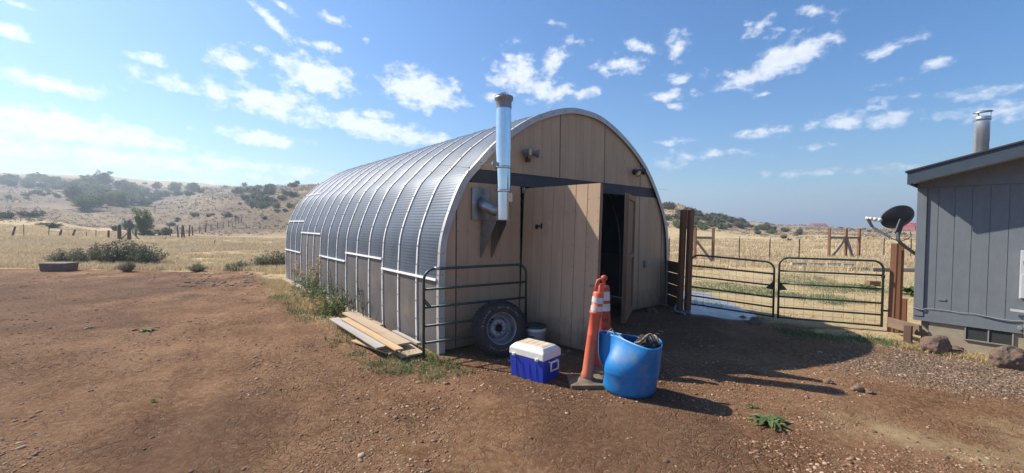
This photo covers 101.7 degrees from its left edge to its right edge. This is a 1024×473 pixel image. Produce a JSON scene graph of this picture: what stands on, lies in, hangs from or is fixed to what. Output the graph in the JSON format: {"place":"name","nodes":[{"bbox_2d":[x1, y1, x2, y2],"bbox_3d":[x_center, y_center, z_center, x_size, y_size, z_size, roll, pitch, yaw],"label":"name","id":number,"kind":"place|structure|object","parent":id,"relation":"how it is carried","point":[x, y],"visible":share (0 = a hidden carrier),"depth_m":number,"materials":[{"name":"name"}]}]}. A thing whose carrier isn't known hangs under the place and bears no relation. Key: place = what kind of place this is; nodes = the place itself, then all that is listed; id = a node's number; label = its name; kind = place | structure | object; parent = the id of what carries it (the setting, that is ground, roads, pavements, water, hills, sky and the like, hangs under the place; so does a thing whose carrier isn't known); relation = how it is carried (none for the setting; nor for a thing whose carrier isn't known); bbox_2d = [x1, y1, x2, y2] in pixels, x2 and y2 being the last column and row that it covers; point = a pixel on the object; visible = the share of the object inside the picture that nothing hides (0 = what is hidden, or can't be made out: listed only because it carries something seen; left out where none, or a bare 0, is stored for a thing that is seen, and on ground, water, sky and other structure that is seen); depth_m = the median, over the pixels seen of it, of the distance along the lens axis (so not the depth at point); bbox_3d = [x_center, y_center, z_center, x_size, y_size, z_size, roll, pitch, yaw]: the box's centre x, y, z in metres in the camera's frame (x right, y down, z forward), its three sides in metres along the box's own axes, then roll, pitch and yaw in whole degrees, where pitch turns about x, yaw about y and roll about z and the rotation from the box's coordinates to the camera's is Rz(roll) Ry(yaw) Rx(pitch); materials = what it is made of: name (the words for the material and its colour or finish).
{"place":"outdoors","nodes":[
{"label":"outdoors","id":0,"kind":"place"},
{"bbox_2d":[0,224,285,274],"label":"dry grass","id":1,"kind":"structure","parent":0,"point":[24,249],"depth_m":26.92,"materials":[{"name":"plant"}]},
{"bbox_2d":[0,172,1023,472],"bbox_3d":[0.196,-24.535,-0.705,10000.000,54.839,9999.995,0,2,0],"label":"ground","id":2,"kind":"structure","parent":0,"point":[498,428],"depth_m":4.44,"materials":[{"name":"soil"}]},
{"bbox_2d":[0,211,15,218],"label":"hill shrub","id":3,"kind":"object","parent":2,"relation":"on","point":[7,215],"visible":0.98,"depth_m":77.59,"materials":[{"name":"green plant"}]},
{"bbox_2d":[5,180,17,185],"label":"hill shrub","id":4,"kind":"object","parent":2,"relation":"on","point":[11,183],"visible":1,"depth_m":230.20,"materials":[{"name":"green plant"}]},
{"bbox_2d":[20,180,36,187],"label":"hill shrub","id":5,"kind":"object","parent":2,"relation":"on","point":[29,184],"visible":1,"depth_m":234.80,"materials":[{"name":"grey plant"}]},
{"bbox_2d":[15,210,42,216],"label":"hill shrub","id":6,"kind":"object","parent":2,"relation":"on","point":[29,214],"visible":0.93,"depth_m":90.85,"materials":[{"name":"green plant"}]},
{"bbox_2d":[35,182,49,187],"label":"hill shrub","id":7,"kind":"object","parent":2,"relation":"on","point":[41,184],"visible":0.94,"depth_m":240.12,"materials":[{"name":"green plant"}]},
{"bbox_2d":[43,222,63,227],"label":"hill shrub","id":8,"kind":"object","parent":2,"relation":"on","point":[52,225],"visible":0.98,"depth_m":56.97,"materials":[{"name":"green plant"}]},
{"bbox_2d":[38,262,78,270],"bbox_3d":[-16.393,1.088,15.080,0.941,0.300,0.521,0,2,-3],"label":"feed trough","id":9,"kind":"object","parent":2,"relation":"on","point":[58,266],"visible":1,"depth_m":14.85,"materials":[{"name":"metal"}]},
{"bbox_2d":[43,248,85,261],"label":"sagebrush","id":10,"kind":"object","parent":2,"relation":"on","point":[60,255],"visible":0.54,"depth_m":17.54,"materials":[{"name":"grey plant"}]},
{"bbox_2d":[60,183,86,199],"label":"hill tree","id":11,"kind":"object","parent":2,"relation":"on","point":[72,192],"visible":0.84,"depth_m":175.81,"materials":[{"name":"green plant"}]},
{"bbox_2d":[74,181,89,190],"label":"hill shrub","id":12,"kind":"object","parent":2,"relation":"on","point":[84,185],"visible":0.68,"depth_m":225.94,"materials":[{"name":"green plant"}]},
{"bbox_2d":[70,193,102,210],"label":"hill tree","id":13,"kind":"object","parent":2,"relation":"on","point":[84,203],"visible":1,"depth_m":135.82,"materials":[{"name":"green plant"}]},
{"bbox_2d":[68,242,106,262],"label":"sagebrush","id":14,"kind":"object","parent":2,"relation":"on","point":[77,257],"visible":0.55,"depth_m":17.62,"materials":[{"name":"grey plant"}]},
{"bbox_2d":[77,174,99,182],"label":"hill tree","id":15,"kind":"object","parent":2,"relation":"on","point":[90,178],"visible":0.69,"depth_m":252.05,"materials":[{"name":"green plant"}]},
{"bbox_2d":[92,192,107,206],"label":"hill tree","id":16,"kind":"object","parent":2,"relation":"on","point":[102,201],"visible":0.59,"depth_m":149.80,"materials":[{"name":"green plant"}]},
{"bbox_2d":[90,185,113,193],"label":"hill tree","id":17,"kind":"object","parent":2,"relation":"on","point":[106,189],"visible":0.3,"depth_m":190.07,"materials":[{"name":"green plant"}]},
{"bbox_2d":[93,169,114,185],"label":"hill tree","id":18,"kind":"object","parent":2,"relation":"on","point":[104,178],"visible":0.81,"depth_m":261.04,"materials":[{"name":"green plant"}]},
{"bbox_2d":[104,192,115,204],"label":"hill tree","id":19,"kind":"object","parent":2,"relation":"on","point":[109,197],"visible":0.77,"depth_m":155.57,"materials":[{"name":"green plant"}]},
{"bbox_2d":[86,235,140,263],"bbox_3d":[-16.682,0.563,17.561,1.802,1.229,1.699,1,2,32],"label":"sagebrush","id":20,"kind":"object","parent":2,"relation":"on","point":[109,256],"visible":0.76,"depth_m":17.43,"materials":[{"name":"green plant"}]},
{"bbox_2d":[111,191,129,206],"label":"hill tree","id":21,"kind":"object","parent":2,"relation":"on","point":[121,200],"visible":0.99,"depth_m":154.09,"materials":[{"name":"green plant"}]},
{"bbox_2d":[115,258,135,271],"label":"sagebrush","id":22,"kind":"object","parent":2,"relation":"on","point":[129,267],"visible":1,"depth_m":14.95,"materials":[{"name":"green plant"}]},
{"bbox_2d":[120,219,134,229],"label":"hill tree","id":23,"kind":"object","parent":2,"relation":"on","point":[127,224],"visible":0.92,"depth_m":73.26,"materials":[{"name":"green plant"}]},
{"bbox_2d":[117,196,138,204],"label":"hill shrub","id":24,"kind":"object","parent":2,"relation":"on","point":[132,200],"visible":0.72,"depth_m":170.36,"materials":[{"name":"green plant"}]},
{"bbox_2d":[117,225,138,239],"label":"field gateway","id":25,"kind":"object","parent":2,"relation":"on","point":[119,233],"visible":0.85,"depth_m":42.78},
{"bbox_2d":[120,184,139,192],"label":"hill tree","id":26,"kind":"object","parent":2,"relation":"on","point":[126,188],"visible":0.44,"depth_m":230.63,"materials":[{"name":"green plant"}]},
{"bbox_2d":[114,241,154,260],"bbox_3d":[-16.377,0.629,18.084,1.298,1.069,1.274,1,2,21],"label":"sagebrush","id":27,"kind":"object","parent":2,"relation":"on","point":[131,248],"visible":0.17,"depth_m":17.91,"materials":[{"name":"green plant"}]},
{"bbox_2d":[129,189,147,197],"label":"hill tree","id":28,"kind":"object","parent":2,"relation":"on","point":[141,193],"visible":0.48,"depth_m":209.49,"materials":[{"name":"green plant"}]},
{"bbox_2d":[131,206,154,234],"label":"hill tree","id":29,"kind":"object","parent":2,"relation":"on","point":[144,223],"visible":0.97,"depth_m":56.04,"materials":[{"name":"green plant"}]},
{"bbox_2d":[136,198,152,204],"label":"hill shrub","id":30,"kind":"object","parent":2,"relation":"on","point":[147,202],"visible":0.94,"depth_m":173.79,"materials":[{"name":"green plant"}]},
{"bbox_2d":[125,241,169,263],"bbox_3d":[-15.174,0.686,17.353,1.442,1.015,1.416,-1,2,-41],"label":"sagebrush","id":31,"kind":"object","parent":2,"relation":"on","point":[137,257],"visible":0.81,"depth_m":17.25,"materials":[{"name":"green plant"}]},
{"bbox_2d":[0,178,318,235],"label":"hill scrub","id":32,"kind":"object","parent":2,"relation":"on","point":[56,217],"visible":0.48,"depth_m":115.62,"materials":[{"name":"plant"}]},
{"bbox_2d":[155,227,172,235],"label":"hill shrub","id":33,"kind":"object","parent":2,"relation":"on","point":[165,231],"visible":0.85,"depth_m":60.58,"materials":[{"name":"green plant"}]},
{"bbox_2d":[167,184,180,190],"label":"hill shrub","id":34,"kind":"object","parent":2,"relation":"on","point":[172,187],"visible":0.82,"depth_m":285.53,"materials":[{"name":"green plant"}]},
{"bbox_2d":[170,188,183,195],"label":"hill shrub","id":35,"kind":"object","parent":2,"relation":"on","point":[176,193],"visible":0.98,"depth_m":232.41,"materials":[{"name":"green plant"}]},
{"bbox_2d":[185,181,200,190],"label":"hill shrub","id":36,"kind":"object","parent":2,"relation":"on","point":[194,185],"visible":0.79,"depth_m":259.43,"materials":[{"name":"green plant"}]},
{"bbox_2d":[187,263,209,271],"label":"sagebrush","id":37,"kind":"object","parent":2,"relation":"on","point":[198,268],"visible":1,"depth_m":15.10,"materials":[{"name":"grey plant"}]},
{"bbox_2d":[224,260,250,269],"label":"sagebrush","id":38,"kind":"object","parent":2,"relation":"on","point":[239,264],"visible":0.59,"depth_m":15.63,"materials":[{"name":"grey plant"}]},
{"bbox_2d":[245,256,273,265],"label":"sagebrush","id":39,"kind":"object","parent":2,"relation":"on","point":[257,262],"visible":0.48,"depth_m":16.36,"materials":[{"name":"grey plant"}]},
{"bbox_2d":[251,249,285,264],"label":"sagebrush","id":40,"kind":"object","parent":2,"relation":"on","point":[280,259],"visible":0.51,"depth_m":16.71,"materials":[{"name":"green plant"}]},
{"bbox_2d":[292,258,312,296],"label":"tall weed","id":41,"kind":"object","parent":2,"relation":"on","point":[306,280],"visible":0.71,"depth_m":10.36,"materials":[{"name":"plant"}]},
{"bbox_2d":[290,256,323,302],"bbox_3d":[-4.632,0.972,9.422,0.773,1.042,0.598,-1,2,-39],"label":"tall weed","id":42,"kind":"object","parent":2,"relation":"on","point":[315,274],"visible":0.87,"depth_m":9.42,"materials":[{"name":"plant"}]},
{"bbox_2d":[254,276,388,344],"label":"dry grass","id":43,"kind":"structure","parent":2,"relation":"on","point":[282,286],"depth_m":10.00,"materials":[{"name":"plant"}]},
{"bbox_2d":[307,294,341,311],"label":"tall weed","id":44,"kind":"object","parent":2,"relation":"on","point":[318,302],"visible":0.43,"depth_m":8.32,"materials":[{"name":"plant"}]},
{"bbox_2d":[309,280,340,305],"bbox_3d":[-3.953,1.231,8.683,0.628,0.660,0.802,0,2,0],"label":"tall weed","id":45,"kind":"object","parent":2,"relation":"on","point":[314,290],"visible":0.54,"depth_m":8.80,"materials":[{"name":"green plant"}]},
{"bbox_2d":[317,289,349,317],"bbox_3d":[-3.430,1.305,8.077,0.620,0.597,0.697,0,2,-27],"label":"tall weed","id":46,"kind":"object","parent":2,"relation":"on","point":[337,306],"visible":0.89,"depth_m":8.06,"materials":[{"name":"green plant"}]},
{"bbox_2d":[338,281,368,316],"bbox_3d":[-2.917,1.137,7.784,0.582,0.844,0.575,0,2,0],"label":"tall weed","id":47,"kind":"object","parent":2,"relation":"on","point":[352,303],"visible":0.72,"depth_m":7.68,"materials":[{"name":"green plant"}]},
{"bbox_2d":[266,292,448,376],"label":"green weeds","id":48,"kind":"object","parent":2,"relation":"on","point":[307,318],"visible":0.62,"depth_m":6.58,"materials":[{"name":"green plant"}]},
{"bbox_2d":[329,317,386,348],"bbox_3d":[-2.413,1.453,6.398,0.150,0.021,2.037,-5,5,-40],"label":"plank","id":49,"kind":"object","parent":2,"relation":"on","point":[367,339],"visible":0.98,"depth_m":6.23,"materials":[{"name":"wood"}]},
{"bbox_2d":[341,317,403,350],"bbox_3d":[-2.156,1.435,6.252,0.116,0.023,2.106,1,2,-41],"label":"plank","id":50,"kind":"object","parent":49,"relation":"on","point":[381,339],"visible":1,"depth_m":6.05,"materials":[{"name":"wood"}]},
{"bbox_2d":[384,347,410,358],"bbox_3d":[-1.705,1.598,5.924,0.140,0.030,0.982,-1,2,-38],"label":"plank","id":51,"kind":"object","parent":2,"relation":"on","point":[401,355],"visible":0.37,"depth_m":5.65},
{"bbox_2d":[351,339,395,354],"bbox_3d":[-1.986,1.565,5.929,0.974,0.020,0.100,2,2,39],"label":"plank","id":52,"kind":"object","parent":51,"relation":"on","point":[383,350],"visible":0.94,"depth_m":5.84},
{"bbox_2d":[400,344,421,356],"bbox_3d":[-1.655,1.554,6.078,0.230,0.025,1.218,-1,3,-37],"label":"plank","id":53,"kind":"object","parent":51,"relation":"on","point":[410,348],"visible":0.24,"depth_m":5.71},
{"bbox_2d":[342,311,410,345],"bbox_3d":[-2.248,1.441,6.697,0.200,0.030,2.385,-1,3,-39],"label":"plank","id":54,"kind":"object","parent":53,"relation":"on","point":[389,335],"visible":0.87,"depth_m":6.50,"materials":[{"name":"wood"}]},
{"bbox_2d":[392,330,420,344],"bbox_3d":[-1.612,1.527,6.322,0.070,0.030,0.891,-1,2,-39],"label":"plank","id":55,"kind":"object","parent":53,"relation":"on","point":[410,339],"visible":0.89,"depth_m":6.25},
{"bbox_2d":[371,349,476,384],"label":"green weeds","id":56,"kind":"object","parent":2,"relation":"on","point":[410,364],"visible":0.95,"depth_m":5.19,"materials":[{"name":"green plant"}]},
{"bbox_2d":[0,284,898,472],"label":"yard weeds","id":57,"kind":"object","parent":2,"relation":"on","point":[463,416],"visible":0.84,"depth_m":3.64,"materials":[{"name":"green plant"}]},
{"bbox_2d":[422,263,526,359],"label":"tube gate","id":58,"kind":"structure","parent":2,"relation":"on","point":[424,301],"depth_m":5.75,"materials":[{"name":"green metal"}]},
{"bbox_2d":[282,92,668,354],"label":"quonset barn","id":59,"kind":"structure","parent":2,"relation":"on","point":[570,215],"depth_m":6.76,"materials":[{"name":"beige paint"}]},
{"bbox_2d":[522,148,539,161],"bbox_3d":[0.314,-1.295,6.651,0.320,0.212,0.198,-1,2,-39],"label":"floodlight","id":60,"kind":"object","parent":59,"relation":"attached to","point":[530,152],"visible":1,"depth_m":6.62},
{"bbox_2d":[520,183,602,350],"bbox_3d":[0.672,0.414,6.194,1.406,2.330,0.123,2,0,44],"label":"door","id":61,"kind":"structure","parent":59,"relation":"in","point":[562,225],"depth_m":6.11,"materials":[{"name":"beige paint"}]},
{"bbox_2d":[621,193,635,322],"bbox_3d":[2.240,0.375,7.974,0.075,2.330,1.196,2,2,22],"label":"door","id":62,"kind":"structure","parent":59,"relation":"in","point":[630,201],"depth_m":7.83,"materials":[{"name":"beige paint"}]},
{"bbox_2d":[632,168,645,176],"bbox_3d":[2.601,-1.313,8.532,0.347,0.195,0.201,-1,2,-39],"label":"floodlight","id":63,"kind":"object","parent":59,"relation":"attached to","point":[638,172],"visible":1,"depth_m":8.49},
{"bbox_2d":[471,300,526,356],"bbox_3d":[-0.180,1.264,5.758,0.752,0.752,0.253,0,-8,-24],"label":"spare wheel","id":64,"kind":"object","parent":2,"relation":"on","point":[498,328],"visible":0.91,"depth_m":5.71,"materials":[{"name":"rubber"}]},
{"bbox_2d":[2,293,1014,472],"bbox_3d":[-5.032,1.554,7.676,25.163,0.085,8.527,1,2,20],"label":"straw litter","id":65,"kind":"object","parent":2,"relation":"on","point":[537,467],"visible":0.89,"depth_m":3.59,"materials":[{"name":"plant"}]},
{"bbox_2d":[0,271,1023,472],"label":"dirt clods","id":66,"kind":"object","parent":2,"relation":"on","point":[825,463],"visible":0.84,"depth_m":4.38,"materials":[{"name":"soil"}]},
{"bbox_2d":[4,271,1023,472],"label":"pebbles","id":67,"kind":"object","parent":2,"relation":"on","point":[389,438],"visible":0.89,"depth_m":3.59,"materials":[{"name":"stone"}]},
{"bbox_2d":[509,338,560,382],"bbox_3d":[0.281,1.462,4.944,0.552,0.400,0.380,2,2,41],"label":"ice cooler","id":68,"kind":"object","parent":2,"relation":"on","point":[534,360],"visible":1,"depth_m":4.83,"materials":[{"name":"blue plastic"}]},
{"bbox_2d":[525,322,546,341],"bbox_3d":[0.335,1.439,5.988,0.325,0.386,0.331,0,2,-11],"label":"plastic bucket","id":69,"kind":"object","parent":2,"relation":"on","point":[535,330],"visible":0.71,"depth_m":5.88,"materials":[{"name":"plastic"}]},
{"bbox_2d":[566,278,604,389],"bbox_3d":[0.843,1.066,4.707,0.400,1.206,0.360,0,2,-2],"label":"traffic delineator","id":70,"kind":"object","parent":2,"relation":"on","point":[586,379],"visible":0.98,"depth_m":4.66,"materials":[{"name":"plastic"}]},
{"bbox_2d":[593,275,610,374],"bbox_3d":[1.135,1.070,5.223,0.444,1.180,0.444,0,2,-22],"label":"traffic delineator","id":71,"kind":"object","parent":2,"relation":"on","point":[605,322],"visible":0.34,"depth_m":5.14,"materials":[{"name":"plastic"}]},
{"bbox_2d":[598,328,662,398],"bbox_3d":[1.280,1.372,4.516,0.590,0.619,0.720,0,2,0],"label":"cut drum","id":72,"kind":"object","parent":2,"relation":"on","point":[631,368],"visible":0.99,"depth_m":4.30,"materials":[{"name":"blue plastic"}]},
{"bbox_2d":[634,333,660,348],"bbox_3d":[1.416,1.140,4.358,0.293,0.268,0.202,1,2,14],"label":"cloth bundle","id":73,"kind":"object","parent":72,"relation":"in","point":[646,341],"visible":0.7,"depth_m":4.29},
{"bbox_2d":[645,306,657,313],"bbox_3d":[2.884,1.543,8.611,0.235,0.211,0.284,0,2,1],"label":"stone","id":74,"kind":"object","parent":2,"relation":"on","point":[653,310],"visible":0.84,"depth_m":8.53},
{"bbox_2d":[667,261,677,307],"bbox_3d":[3.554,1.054,9.173,0.031,1.005,0.560,0,2,-3],"label":"plank fence","id":75,"kind":"object","parent":2,"relation":"on","point":[672,280],"visible":0.76,"depth_m":9.19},
{"bbox_2d":[676,210,686,310],"bbox_3d":[3.589,0.557,8.819,0.100,2.240,0.100,1,2,-14],"label":"gate post","id":76,"kind":"object","parent":2,"relation":"on","point":[681,257],"visible":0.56,"depth_m":8.78,"materials":[{"name":"wood"}]},
{"bbox_2d":[684,209,694,310],"bbox_3d":[3.714,0.555,8.739,0.101,2.250,0.101,1,2,-14],"label":"gate post","id":77,"kind":"object","parent":2,"relation":"on","point":[689,259],"visible":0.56,"depth_m":8.70,"materials":[{"name":"wood"}]},
{"bbox_2d":[691,254,774,317],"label":"tube gate","id":78,"kind":"structure","parent":77,"relation":"attached to","point":[771,285],"depth_m":8.29,"materials":[{"name":"green metal"}]},
{"bbox_2d":[693,228,714,261],"bbox_3d":[9.711,0.514,21.071,0.970,1.900,0.144,1,2,21],"label":"fence brace","id":79,"kind":"object","parent":2,"relation":"on","point":[696,241],"visible":0.77,"depth_m":21.03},
{"bbox_2d":[683,290,755,321],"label":"wet slab","id":80,"kind":"structure","parent":2,"relation":"on","point":[720,314],"depth_m":8.74,"materials":[{"name":"concrete"}]},
{"bbox_2d":[748,316,761,324],"bbox_3d":[4.492,1.612,7.708,0.202,0.254,0.234,2,2,44],"label":"stone","id":81,"kind":"object","parent":2,"relation":"on","point":[753,320],"visible":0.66,"depth_m":7.66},
{"bbox_2d":[746,412,791,430],"bbox_3d":[2.379,1.683,3.809,0.397,0.060,0.335,0,2,0],"label":"broadleaf weed","id":82,"kind":"object","parent":2,"relation":"on","point":[773,421],"visible":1,"depth_m":3.81,"materials":[{"name":"green plant"}]},
{"bbox_2d":[683,274,888,308],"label":"green weeds","id":83,"kind":"object","parent":2,"relation":"on","point":[793,293],"visible":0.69,"depth_m":11.74,"materials":[{"name":"green plant"}]},
{"bbox_2d":[665,203,915,239],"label":"hill scrub","id":84,"kind":"object","parent":2,"relation":"on","point":[844,228],"visible":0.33,"depth_m":105.61,"materials":[{"name":"plant"}]},
{"bbox_2d":[827,228,860,256],"bbox_3d":[18.941,0.494,23.770,1.840,1.900,0.150,0,2,0],"label":"fence brace","id":85,"kind":"object","parent":2,"relation":"on","point":[845,237],"visible":0.76,"depth_m":23.73,"materials":[{"name":"wood"}]},
{"bbox_2d":[771,325,924,352],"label":"green weeds","id":86,"kind":"object","parent":2,"relation":"on","point":[883,340],"visible":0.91,"depth_m":6.70,"materials":[{"name":"green plant"}]},
{"bbox_2d":[849,384,863,391],"bbox_3d":[3.779,1.679,4.576,0.131,0.103,0.109,1,2,10],"label":"stone","id":87,"kind":"object","parent":2,"relation":"on","point":[857,388],"visible":0.88,"depth_m":4.54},
{"bbox_2d":[866,281,880,285],"bbox_3d":[11.137,1.455,12.838,0.323,0.170,0.160,1,2,4],"label":"landscape timber","id":88,"kind":"object","parent":2,"relation":"on","point":[873,283],"visible":0.62,"depth_m":12.76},
{"bbox_2d":[870,268,889,271],"bbox_3d":[15.079,1.363,17.027,0.764,0.170,0.160,0,2,1],"label":"landscape timber","id":89,"kind":"object","parent":2,"relation":"on","point":[878,270],"visible":0.61,"depth_m":16.95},
{"bbox_2d":[887,243,898,331],"bbox_3d":[6.578,0.932,7.198,0.085,1.630,0.085,0,2,-34],"label":"gate post","id":90,"kind":"object","parent":2,"relation":"on","point":[893,279],"visible":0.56,"depth_m":7.17,"materials":[{"name":"wood"}]},
{"bbox_2d":[777,257,889,326],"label":"tube gate","id":91,"kind":"structure","parent":90,"relation":"attached to","point":[782,287],"depth_m":7.51,"materials":[{"name":"green metal"}]},
{"bbox_2d":[885,286,913,294],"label":"broadleaf weed","id":92,"kind":"object","parent":2,"relation":"on","point":[909,290],"visible":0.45,"depth_m":11.06,"materials":[{"name":"green plant"}]},
{"bbox_2d":[895,243,904,331],"bbox_3d":[6.734,0.932,7.248,0.090,1.630,0.090,-1,2,-43],"label":"gate post","id":93,"kind":"object","parent":2,"relation":"on","point":[899,296],"visible":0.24,"depth_m":7.21,"materials":[{"name":"wood"}]},
{"bbox_2d":[902,298,907,321],"bbox_3d":[6.879,1.416,7.322,0.085,0.660,0.085,-1,2,-40],"label":"gate post","id":94,"kind":"object","parent":2,"relation":"on","point":[904,308],"visible":0.31,"depth_m":7.28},
{"bbox_2d":[903,325,912,343],"bbox_3d":[6.088,1.566,6.406,0.090,0.400,0.090,-1,2,-34],"label":"board stub","id":95,"kind":"object","parent":2,"relation":"on","point":[908,334],"visible":0.56,"depth_m":6.38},
{"bbox_2d":[888,317,921,335],"bbox_3d":[6.295,1.440,6.692,0.040,0.199,0.772,1,2,14],"label":"rail board","id":96,"kind":"object","parent":95,"relation":"attached to","point":[897,324],"visible":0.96,"depth_m":6.70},
{"bbox_2d":[903,223,915,229],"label":"distant shed","id":97,"kind":"structure","parent":2,"relation":"on","point":[910,226],"depth_m":258.84,"materials":[{"name":"red metal"}]},
{"bbox_2d":[919,335,951,354],"bbox_3d":[6.129,1.608,6.026,0.331,0.380,0.310,-1,2,-31],"label":"boulder","id":98,"kind":"object","parent":2,"relation":"on","point":[935,344],"visible":0.8,"depth_m":5.94,"materials":[{"name":"stone"}]},
{"bbox_2d":[905,110,1023,355],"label":"grey house","id":99,"kind":"structure","parent":2,"relation":"on","point":[969,246],"depth_m":5.93,"materials":[{"name":"wood"}]},
{"bbox_2d":[865,205,914,254],"bbox_3d":[6.171,-0.075,6.821,0.752,0.870,0.393,1,2,17],"label":"satellite dish","id":100,"kind":"object","parent":99,"relation":"attached to","point":[897,218],"visible":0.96,"depth_m":6.75,"materials":[{"name":"grey metal"}]},
{"bbox_2d":[1010,250,1023,329],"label":"electric meter","id":101,"kind":"object","parent":99,"relation":"attached to","point":[1021,288],"visible":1,"depth_m":5.51,"materials":[{"name":"grey metal"}]},
{"bbox_2d":[987,345,1023,370],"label":"boulder","id":102,"kind":"object","parent":2,"relation":"on","point":[1008,357],"visible":0.79,"depth_m":5.35,"materials":[{"name":"stone"}]},
{"bbox_3d":[13.507,0.688,21.836,0.052,1.325,0.038,0,2,0],"label":"steel fence post","id":103,"kind":"object","parent":2,"relation":"on","visible":0},
{"bbox_2d":[670,238,907,256],"bbox_3d":[18.032,0.578,22.866,19.642,0.964,1.552,0,2,-11],"label":"fence wire","id":104,"kind":"object","parent":103,"relation":"attached to","point":[788,251],"visible":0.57,"depth_m":21.83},
{"bbox_2d":[0,0,1023,225],"label":"sky","id":105,"kind":"structure","parent":0,"point":[788,112],"materials":[{"name":"blue"}]},
{"bbox_2d":[669,236,918,321],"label":"dry grass","id":106,"kind":"structure","parent":0,"point":[867,252],"depth_m":23.06,"materials":[{"name":"plant"}]},
{"bbox_2d":[800,343,1023,405],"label":"gravel","id":107,"kind":"structure","parent":0,"point":[956,377],"depth_m":5.21,"materials":[{"name":"gravel"}]},
{"bbox_2d":[891,339,988,363],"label":"dry grass","id":108,"kind":"structure","parent":0,"point":[975,356],"depth_m":5.87,"materials":[{"name":"plant"}]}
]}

